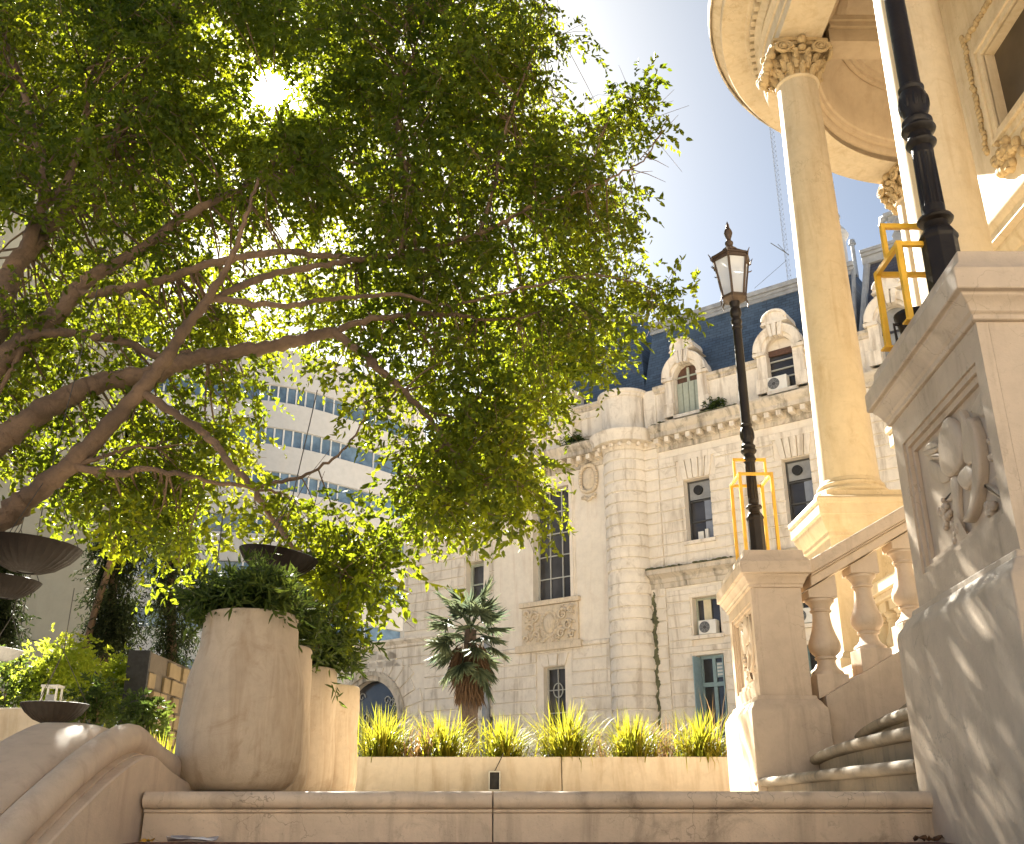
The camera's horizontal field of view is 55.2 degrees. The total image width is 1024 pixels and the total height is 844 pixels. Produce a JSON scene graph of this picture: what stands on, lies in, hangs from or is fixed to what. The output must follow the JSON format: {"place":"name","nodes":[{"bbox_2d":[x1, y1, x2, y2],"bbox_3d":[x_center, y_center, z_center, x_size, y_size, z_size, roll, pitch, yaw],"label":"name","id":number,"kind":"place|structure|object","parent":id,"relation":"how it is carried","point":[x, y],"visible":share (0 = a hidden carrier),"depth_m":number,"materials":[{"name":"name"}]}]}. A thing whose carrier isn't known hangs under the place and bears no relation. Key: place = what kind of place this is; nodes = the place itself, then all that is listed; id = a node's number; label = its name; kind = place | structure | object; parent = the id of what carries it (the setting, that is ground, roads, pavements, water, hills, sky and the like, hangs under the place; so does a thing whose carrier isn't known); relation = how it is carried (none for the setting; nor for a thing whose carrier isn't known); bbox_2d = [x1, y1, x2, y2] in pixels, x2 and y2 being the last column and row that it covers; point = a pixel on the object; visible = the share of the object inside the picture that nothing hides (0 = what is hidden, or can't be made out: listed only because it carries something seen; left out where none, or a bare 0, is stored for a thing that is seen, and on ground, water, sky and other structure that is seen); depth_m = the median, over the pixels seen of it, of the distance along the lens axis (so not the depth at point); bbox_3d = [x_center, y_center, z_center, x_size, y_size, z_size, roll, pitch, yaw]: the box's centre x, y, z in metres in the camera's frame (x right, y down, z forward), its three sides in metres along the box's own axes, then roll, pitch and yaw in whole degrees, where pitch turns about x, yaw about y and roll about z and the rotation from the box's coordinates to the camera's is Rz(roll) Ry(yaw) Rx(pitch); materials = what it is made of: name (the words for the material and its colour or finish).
{"place":"outdoors","nodes":[
{"label":"outdoors","id":0,"kind":"place"},
{"bbox_2d":[40,685,64,700],"bbox_3d":[-5.327,3.173,11.327,0.240,0.245,0.200,0,-22,0],"label":"lamp box","id":1,"kind":"object","parent":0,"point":[50,697],"visible":0.58,"depth_m":11.28,"materials":[{"name":"paint"}]},
{"bbox_2d":[0,0,194,723],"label":"party wall","id":2,"kind":"structure","parent":0,"point":[49,605],"depth_m":30.84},
{"bbox_2d":[101,338,426,726],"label":"office block","id":3,"kind":"structure","parent":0,"point":[343,471],"depth_m":68.36,"materials":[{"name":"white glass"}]},
{"bbox_2d":[151,0,893,441],"label":"sky","id":4,"kind":"structure","parent":0,"point":[726,174],"materials":[{"name":"blue"}]},
{"bbox_2d":[123,842,951,843],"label":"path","id":5,"kind":"structure","parent":0,"point":[537,843],"depth_m":4.17,"materials":[{"name":"grey stone"}]},
{"bbox_2d":[140,838,154,841],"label":"yellow leaf","id":6,"kind":"object","parent":5,"relation":"on","point":[146,840],"visible":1,"depth_m":4.26,"materials":[{"name":"yellow plant"}]},
{"bbox_2d":[166,835,218,841],"bbox_3d":[-1.394,1.817,4.271,0.200,0.025,0.100,0,-22,0],"label":"paper scrap","id":7,"kind":"object","parent":5,"relation":"on","point":[177,838],"visible":1,"depth_m":4.26,"materials":[{"name":"white paper"}]},
{"bbox_2d":[913,835,926,840],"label":"dry leaf","id":8,"kind":"object","parent":5,"relation":"on","point":[922,837],"visible":1,"depth_m":4.27,"materials":[{"name":"brown plant"}]},
{"bbox_2d":[926,836,937,840],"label":"dry leaf","id":9,"kind":"object","parent":5,"relation":"on","point":[929,838],"visible":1,"depth_m":4.26,"materials":[{"name":"brown plant"}]},
{"bbox_2d":[933,835,943,840],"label":"dry leaf","id":10,"kind":"object","parent":5,"relation":"on","point":[938,837],"visible":0.56,"depth_m":4.27,"materials":[{"name":"brown plant"}]},
{"bbox_2d":[660,675,731,754],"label":"feather grass","id":11,"kind":"object","parent":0,"point":[714,718],"depth_m":11.46,"materials":[{"name":"plant"}]},
{"label":"ground","id":12,"kind":"structure","parent":0,"visible":0},
{"bbox_2d":[0,722,193,843],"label":"cheek wall","id":13,"kind":"structure","parent":12,"relation":"on","point":[72,783],"depth_m":4.05,"materials":[{"name":"stone"}]},
{"bbox_2d":[141,791,935,841],"bbox_3d":[0.138,1.820,4.517,3.585,0.215,0.341,0,-22,0],"label":"stone step","id":14,"kind":"object","parent":12,"relation":"on","point":[571,816],"visible":0.82,"depth_m":4.39,"materials":[{"name":"beige stone"}]},
{"bbox_2d":[865,251,1023,843],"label":"carved post","id":15,"kind":"object","parent":12,"relation":"on","point":[944,397],"visible":1,"depth_m":4.09,"materials":[{"name":"stone"}]},
{"bbox_2d":[873,223,927,351],"bbox_3d":[2.060,-0.727,4.976,0.335,0.648,0.360,0,-22,0],"label":"guard frame","id":16,"kind":"object","parent":15,"relation":"on","point":[902,274],"visible":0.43,"depth_m":5.03,"materials":[{"name":"yellow metal"}]},
{"bbox_2d":[893,306,919,340],"bbox_3d":[2.105,-0.507,5.020,0.321,0.272,0.184,8,-23,-20],"label":"spotlight","id":17,"kind":"object","parent":15,"relation":"on","point":[899,317],"visible":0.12,"depth_m":4.97,"materials":[{"name":"black metal"}]},
{"bbox_2d":[884,0,959,291],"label":"street lamp","id":18,"kind":"object","parent":15,"relation":"on","point":[939,236],"visible":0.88,"depth_m":5.03,"materials":[{"name":"black metal"}]},
{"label":"plaza","id":19,"kind":"structure","parent":0,"visible":0},
{"bbox_2d":[0,708,38,740],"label":"planter","id":20,"kind":"object","parent":19,"relation":"on","point":[13,721],"visible":0.09,"depth_m":11.03,"materials":[{"name":"beige stone"}]},
{"bbox_2d":[0,566,40,665],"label":"slim tree","id":21,"kind":"object","parent":19,"relation":"on","point":[8,637],"visible":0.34,"depth_m":14.90,"materials":[{"name":"green plant"}]},
{"bbox_2d":[0,644,56,707],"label":"hedge bush","id":22,"kind":"object","parent":19,"relation":"on","point":[10,691],"visible":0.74,"depth_m":12.18,"materials":[{"name":"green plant"}]},
{"bbox_2d":[0,636,101,707],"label":"hedge bush","id":23,"kind":"object","parent":19,"relation":"on","point":[63,666],"visible":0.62,"depth_m":12.45,"materials":[{"name":"green plant"}]},
{"bbox_2d":[30,623,103,700],"bbox_3d":[-6.100,3.942,13.307,1.066,2.338,1.140,0,-22,0],"label":"hedge bush","id":24,"kind":"object","parent":19,"relation":"on","point":[72,643],"visible":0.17,"depth_m":13.48,"materials":[{"name":"green plant"}]},
{"bbox_2d":[58,671,127,728],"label":"hedge bush","id":25,"kind":"object","parent":19,"relation":"on","point":[95,712],"visible":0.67,"depth_m":11.84,"materials":[{"name":"green plant"}]},
{"bbox_2d":[69,642,130,727],"bbox_3d":[-5.305,3.853,12.642,0.948,2.016,1.132,0,-22,0],"label":"hedge bush","id":26,"kind":"object","parent":19,"relation":"on","point":[117,667],"visible":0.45,"depth_m":12.80,"materials":[{"name":"green plant"}]},
{"bbox_2d":[69,520,155,722],"bbox_3d":[-6.347,3.512,15.277,1.334,4.584,1.317,0,-22,0],"label":"slim tree","id":27,"kind":"object","parent":19,"relation":"on","point":[113,623],"visible":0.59,"depth_m":15.37,"materials":[{"name":"green plant"}]},
{"bbox_2d":[82,532,116,648],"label":"bare stem","id":28,"kind":"object","parent":27,"relation":"attached to","point":[99,597],"visible":0.4,"depth_m":15.21,"materials":[{"name":"brown plant"}]},
{"bbox_2d":[84,646,141,727],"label":"hedge bush","id":29,"kind":"object","parent":19,"relation":"on","point":[107,670],"visible":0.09,"depth_m":13.21,"materials":[{"name":"green plant"}]},
{"bbox_2d":[95,687,175,745],"bbox_3d":[-4.317,3.757,11.435,0.802,1.308,1.100,-17,-27,37],"label":"hedge bush","id":30,"kind":"object","parent":19,"relation":"on","point":[148,716],"visible":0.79,"depth_m":11.41,"materials":[{"name":"green plant"}]},
{"bbox_2d":[119,650,190,751],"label":"block wall","id":31,"kind":"structure","parent":19,"relation":"on","point":[159,676],"depth_m":13.13,"materials":[{"name":"beige stone"}]},
{"bbox_2d":[150,729,175,753],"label":"leafy tuft","id":32,"kind":"object","parent":19,"relation":"on","point":[170,745],"visible":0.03,"depth_m":9.04,"materials":[{"name":"yellow plant"}]},
{"bbox_2d":[135,496,211,667],"bbox_3d":[-5.918,3.408,16.468,1.642,5.652,1.498,0,-22,0],"label":"slim tree","id":33,"kind":"object","parent":19,"relation":"on","point":[170,642],"visible":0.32,"depth_m":16.31,"materials":[{"name":"green plant"}]},
{"bbox_2d":[174,608,303,790],"bbox_3d":[-1.485,1.548,5.431,0.670,0.940,0.670,0,-22,0],"label":"concrete pot","id":34,"kind":"object","parent":19,"relation":"on","point":[241,723],"visible":0.85,"depth_m":5.18,"materials":[{"name":"concrete"}]},
{"bbox_2d":[161,543,317,647],"bbox_3d":[-1.540,1.012,5.600,0.856,0.646,0.875,4,-22,-9],"label":"potted shrub","id":35,"kind":"object","parent":34,"relation":"in","point":[270,587],"visible":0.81,"depth_m":5.46,"materials":[{"name":"green plant"}]},
{"bbox_2d":[281,645,311,790],"bbox_3d":[-1.640,1.996,6.523,0.600,0.965,0.600,0,-22,0],"label":"concrete pot","id":36,"kind":"object","parent":19,"relation":"on","point":[299,783],"visible":0.15,"depth_m":6.49,"materials":[{"name":"concrete"}]},
{"bbox_2d":[295,590,352,671],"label":"potted shrub","id":37,"kind":"object","parent":36,"relation":"in","point":[316,635],"visible":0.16,"depth_m":6.76,"materials":[{"name":"green plant"}]},
{"bbox_2d":[303,666,336,790],"bbox_3d":[-1.655,2.392,7.517,0.600,0.960,0.600,0,-22,0],"label":"concrete pot","id":38,"kind":"object","parent":19,"relation":"on","point":[320,773],"visible":0.27,"depth_m":7.37,"materials":[{"name":"concrete"}]},
{"bbox_2d":[312,603,389,707],"bbox_3d":[-1.526,1.807,7.704,0.976,0.880,0.996,-10,-24,24],"label":"potted shrub","id":39,"kind":"object","parent":38,"relation":"in","point":[337,662],"visible":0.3,"depth_m":7.63,"materials":[{"name":"green plant"}]},
{"bbox_2d":[330,684,359,790],"bbox_3d":[-1.660,2.842,8.662,0.600,0.965,0.600,0,-22,0],"label":"concrete pot","id":40,"kind":"object","parent":19,"relation":"on","point":[345,756],"visible":0.27,"depth_m":8.51,"materials":[{"name":"concrete"}]},
{"bbox_2d":[0,0,713,662],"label":"fig tree","id":41,"kind":"object","parent":19,"relation":"on","point":[288,160],"visible":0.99,"depth_m":10.52,"materials":[{"name":"green plant"}]},
{"bbox_2d":[0,574,24,660],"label":"ribbed bowl","id":42,"kind":"object","parent":41,"relation":"hanging from","point":[8,654],"visible":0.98,"depth_m":9.77,"materials":[{"name":"metal"}]},
{"bbox_2d":[0,467,42,599],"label":"ribbed bowl","id":43,"kind":"object","parent":41,"relation":"hanging from","point":[12,586],"visible":0.98,"depth_m":9.15,"materials":[{"name":"grey metal"}]},
{"bbox_2d":[0,285,98,574],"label":"ribbed bowl","id":44,"kind":"object","parent":41,"relation":"hanging from","point":[27,554],"visible":1,"depth_m":8.37,"materials":[{"name":"brown metal"}]},
{"bbox_2d":[19,588,89,722],"bbox_3d":[-4.685,2.425,10.225,0.666,1.393,0.666,0,-22,0],"label":"ribbed bowl","id":45,"kind":"object","parent":41,"relation":"hanging from","point":[41,711],"visible":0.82,"depth_m":9.83,"materials":[{"name":"brown metal"}]},
{"bbox_2d":[196,514,223,621],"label":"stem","id":46,"kind":"object","parent":41,"relation":"hanging from","point":[219,545],"depth_m":7.38,"materials":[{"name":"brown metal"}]},
{"bbox_2d":[239,390,318,578],"bbox_3d":[-1.712,0.464,7.774,0.612,1.577,0.612,7,-21,3],"label":"ribbed bowl","id":47,"kind":"object","parent":41,"relation":"hanging from","point":[304,563],"visible":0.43,"depth_m":7.36,"materials":[{"name":"brown metal"}]},
{"bbox_2d":[420,575,514,756],"bbox_3d":[-0.880,5.203,19.372,1.932,4.458,2.324,0,-22,0],"label":"fan palm","id":48,"kind":"object","parent":19,"relation":"on","point":[470,673],"visible":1,"depth_m":19.36,"materials":[{"name":"green plant"}]},
{"bbox_2d":[355,757,729,795],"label":"planter wall","id":49,"kind":"structure","parent":19,"relation":"on","point":[519,774],"depth_m":10.83,"materials":[{"name":"concrete"}]},
{"bbox_2d":[357,702,431,761],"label":"grass clump","id":50,"kind":"object","parent":49,"relation":"on","point":[381,741],"visible":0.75,"depth_m":11.17,"materials":[{"name":"green plant"}]},
{"bbox_2d":[391,717,445,756],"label":"dry grass","id":51,"kind":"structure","parent":49,"relation":"on","point":[416,750],"depth_m":11.22,"materials":[{"name":"beige plant"}]},
{"bbox_2d":[398,708,487,756],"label":"grass clump","id":52,"kind":"object","parent":49,"relation":"on","point":[447,747],"visible":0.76,"depth_m":11.25,"materials":[{"name":"plant"}]},
{"bbox_2d":[488,752,503,790],"bbox_3d":[-0.170,3.830,10.740,0.169,0.403,0.193,0,-22,0],"label":"junction box","id":53,"kind":"object","parent":49,"relation":"attached to","point":[494,780],"visible":1,"depth_m":10.66,"materials":[{"name":"metal"}]},
{"bbox_2d":[460,711,550,756],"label":"grass clump","id":54,"kind":"object","parent":49,"relation":"in","point":[497,746],"visible":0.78,"depth_m":11.19,"materials":[{"name":"green plant"}]},
{"bbox_2d":[513,697,616,764],"bbox_3d":[0.624,3.623,11.324,1.521,0.906,1.393,0,-22,0],"label":"grass clump","id":55,"kind":"object","parent":49,"relation":"in","point":[566,741],"visible":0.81,"depth_m":11.13,"materials":[{"name":"plant"}]},
{"bbox_2d":[580,728,624,756],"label":"dry grass","id":56,"kind":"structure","parent":49,"relation":"in","point":[599,753],"depth_m":11.33,"materials":[{"name":"beige plant"}]},
{"bbox_2d":[584,706,686,761],"bbox_3d":[1.434,3.654,11.326,1.316,0.739,1.342,0,-22,0],"label":"grass clump","id":57,"kind":"object","parent":49,"relation":"in","point":[632,743],"visible":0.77,"depth_m":11.11,"materials":[{"name":"plant"}]},
{"bbox_2d":[643,717,691,756],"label":"dry grass","id":58,"kind":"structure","parent":49,"relation":"on","point":[664,754],"depth_m":11.35,"materials":[{"name":"beige plant"}]},
{"bbox_2d":[649,707,731,770],"bbox_3d":[2.188,3.653,11.293,1.279,0.810,1.418,-14,-26,32],"label":"grass clump","id":59,"kind":"object","parent":49,"relation":"in","point":[702,742],"visible":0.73,"depth_m":11.08,"materials":[{"name":"green plant"}]},
{"bbox_2d":[314,211,910,756],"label":"mansion","id":60,"kind":"structure","parent":19,"relation":"on","point":[612,605],"depth_m":34.82,"materials":[{"name":"stone"}]},
{"bbox_2d":[357,681,398,756],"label":"arch door","id":61,"kind":"structure","parent":60,"relation":"in","point":[376,693],"depth_m":40.49,"materials":[{"name":"blue glass"}]},
{"bbox_2d":[471,563,483,598],"bbox_3d":[-1.269,6.492,39.124,0.910,1.700,0.090,-15,-26,34],"label":"window","id":62,"kind":"structure","parent":60,"relation":"in","point":[477,570],"depth_m":39.31,"materials":[{"name":"grey glass"}]},
{"bbox_2d":[528,478,575,601],"bbox_3d":[1.598,4.517,37.177,2.120,4.500,0.440,-15,-26,34],"label":"window","id":63,"kind":"structure","parent":60,"relation":"in","point":[557,575],"depth_m":37.09,"materials":[{"name":"grey glass"}]},
{"bbox_2d":[547,667,565,735],"bbox_3d":[1.681,10.006,35.067,0.940,2.380,0.106,-15,-26,34],"label":"window","id":64,"kind":"structure","parent":60,"relation":"in","point":[556,691],"depth_m":35.25,"materials":[{"name":"grey glass"}]},
{"bbox_2d":[559,430,585,447],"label":"ledge plant","id":65,"kind":"object","parent":60,"relation":"on","point":[576,438],"visible":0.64,"depth_m":37.41,"materials":[{"name":"green plant"}]},
{"bbox_2d":[683,478,716,545],"bbox_3d":[6.514,3.084,33.878,1.200,2.340,0.510,-15,-26,34],"label":"window","id":66,"kind":"structure","parent":60,"relation":"in","point":[699,496],"depth_m":34.09,"materials":[{"name":"grey glass"}]},
{"bbox_2d":[689,590,724,639],"bbox_3d":[6.522,6.442,32.555,1.200,1.540,0.530,-15,-26,34],"label":"window","id":67,"kind":"structure","parent":60,"relation":"in","point":[706,608],"depth_m":32.78,"materials":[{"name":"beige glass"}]},
{"bbox_2d":[698,619,719,634],"bbox_3d":[6.511,6.789,32.370,0.620,0.460,0.315,-15,-26,34],"label":"air conditioner","id":68,"kind":"object","parent":60,"relation":"on","point":[710,626],"visible":0.96,"depth_m":32.24,"materials":[{"name":"metal"}]},
{"bbox_2d":[692,654,727,756],"bbox_3d":[6.474,9.232,31.383,1.000,3.510,0.690,-15,-26,34],"label":"french window","id":69,"kind":"structure","parent":60,"relation":"in","point":[708,671],"depth_m":31.85,"materials":[{"name":"teal glass"}]},
{"bbox_2d":[701,396,726,408],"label":"ledge plant","id":70,"kind":"object","parent":60,"relation":"on","point":[718,402],"visible":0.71,"depth_m":34.32,"materials":[{"name":"green plant"}]},
{"bbox_2d":[755,128,791,287],"bbox_3d":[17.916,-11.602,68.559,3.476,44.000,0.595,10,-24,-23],"label":"antenna mast","id":71,"kind":"object","parent":60,"relation":"on","point":[779,213],"visible":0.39,"depth_m":70.35,"materials":[{"name":"metal"}]},
{"bbox_2d":[767,374,789,391],"bbox_3d":[9.071,-1.288,33.373,0.720,0.500,0.315,-15,-26,34],"label":"air conditioner","id":72,"kind":"object","parent":60,"relation":"on","point":[778,382],"visible":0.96,"depth_m":33.23,"materials":[{"name":"metal"}]},
{"bbox_2d":[784,458,813,528],"bbox_3d":[9.396,2.291,31.873,1.150,2.340,0.510,-15,-26,34],"label":"window","id":73,"kind":"structure","parent":60,"relation":"in","point":[798,472],"depth_m":32.17,"materials":[{"name":"grey glass"}]},
{"bbox_2d":[801,592,811,627],"bbox_3d":[9.400,5.652,30.555,1.150,1.540,0.530,-15,-26,34],"label":"window","id":74,"kind":"structure","parent":60,"relation":"in","point":[807,625],"depth_m":30.22,"materials":[{"name":"beige glass"}]},
{"bbox_2d":[803,607,811,623],"bbox_3d":[9.125,6.048,30.496,0.620,0.460,0.315,-15,-26,34],"label":"air conditioner","id":75,"kind":"object","parent":60,"relation":"on","point":[807,616],"visible":0.2,"depth_m":30.31,"materials":[{"name":"metal"}]},
{"bbox_2d":[807,646,816,676],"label":"french window","id":76,"kind":"structure","parent":60,"relation":"in","point":[812,662],"depth_m":30.27,"materials":[{"name":"teal glass"}]},
{"bbox_2d":[838,214,848,261],"bbox_3d":[12.792,-6.018,38.404,1.108,5.560,1.160,0,-22,0],"label":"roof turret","id":77,"kind":"object","parent":60,"relation":"on","point":[845,234],"visible":0.09,"depth_m":38.49,"materials":[{"name":"stone"}]},
{"bbox_2d":[848,239,858,276],"bbox_3d":[12.559,-5.897,35.882,0.280,1.785,0.280,0,-22,0],"label":"vent pipe","id":78,"kind":"object","parent":60,"relation":"on","point":[852,243],"visible":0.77,"depth_m":36.00,"materials":[{"name":"metal"}]},
{"bbox_2d":[716,550,832,790],"bbox_3d":[2.230,2.319,8.438,0.615,2.170,1.434,-1,-22,3],"label":"carved post","id":79,"kind":"object","parent":19,"relation":"on","point":[778,722],"visible":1,"depth_m":8.02,"materials":[{"name":"stone"}]},
{"bbox_2d":[708,222,765,549],"bbox_3d":[2.235,-0.387,9.508,0.478,3.660,0.456,0,-22,0],"label":"street lamp","id":80,"kind":"object","parent":79,"relation":"on","point":[730,262],"visible":0.94,"depth_m":9.61,"materials":[{"name":"black metal"}]},
{"bbox_2d":[729,458,780,559],"bbox_3d":[2.225,0.825,9.008,0.350,1.038,0.420,0,-22,0],"label":"guard frame","id":81,"kind":"object","parent":79,"relation":"on","point":[739,475],"visible":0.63,"depth_m":9.05,"materials":[{"name":"yellow metal"}]},
{"bbox_2d":[754,704,918,790],"bbox_3d":[3.734,1.699,6.330,3.732,1.374,3.184,0,-22,0],"label":"stone stair","id":82,"kind":"object","parent":19,"relation":"on","point":[876,755],"visible":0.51,"depth_m":5.61,"materials":[{"name":"beige stone"}]},
{"bbox_2d":[801,506,918,744],"bbox_3d":[4.034,1.309,8.365,3.132,3.594,0.400,0,-22,0],"label":"balustrade","id":83,"kind":"object","parent":19,"relation":"on","point":[870,690],"visible":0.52,"depth_m":8.14,"materials":[{"name":"stone"}]},
{"bbox_2d":[708,0,1023,677],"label":"portico","id":84,"kind":"structure","parent":19,"relation":"on","point":[815,83],"depth_m":15.78,"materials":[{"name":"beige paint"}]},
{"bbox_2d":[959,0,1023,178],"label":"window","id":85,"kind":"structure","parent":84,"relation":"in","point":[1009,57],"depth_m":15.12,"materials":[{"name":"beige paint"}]}
]}

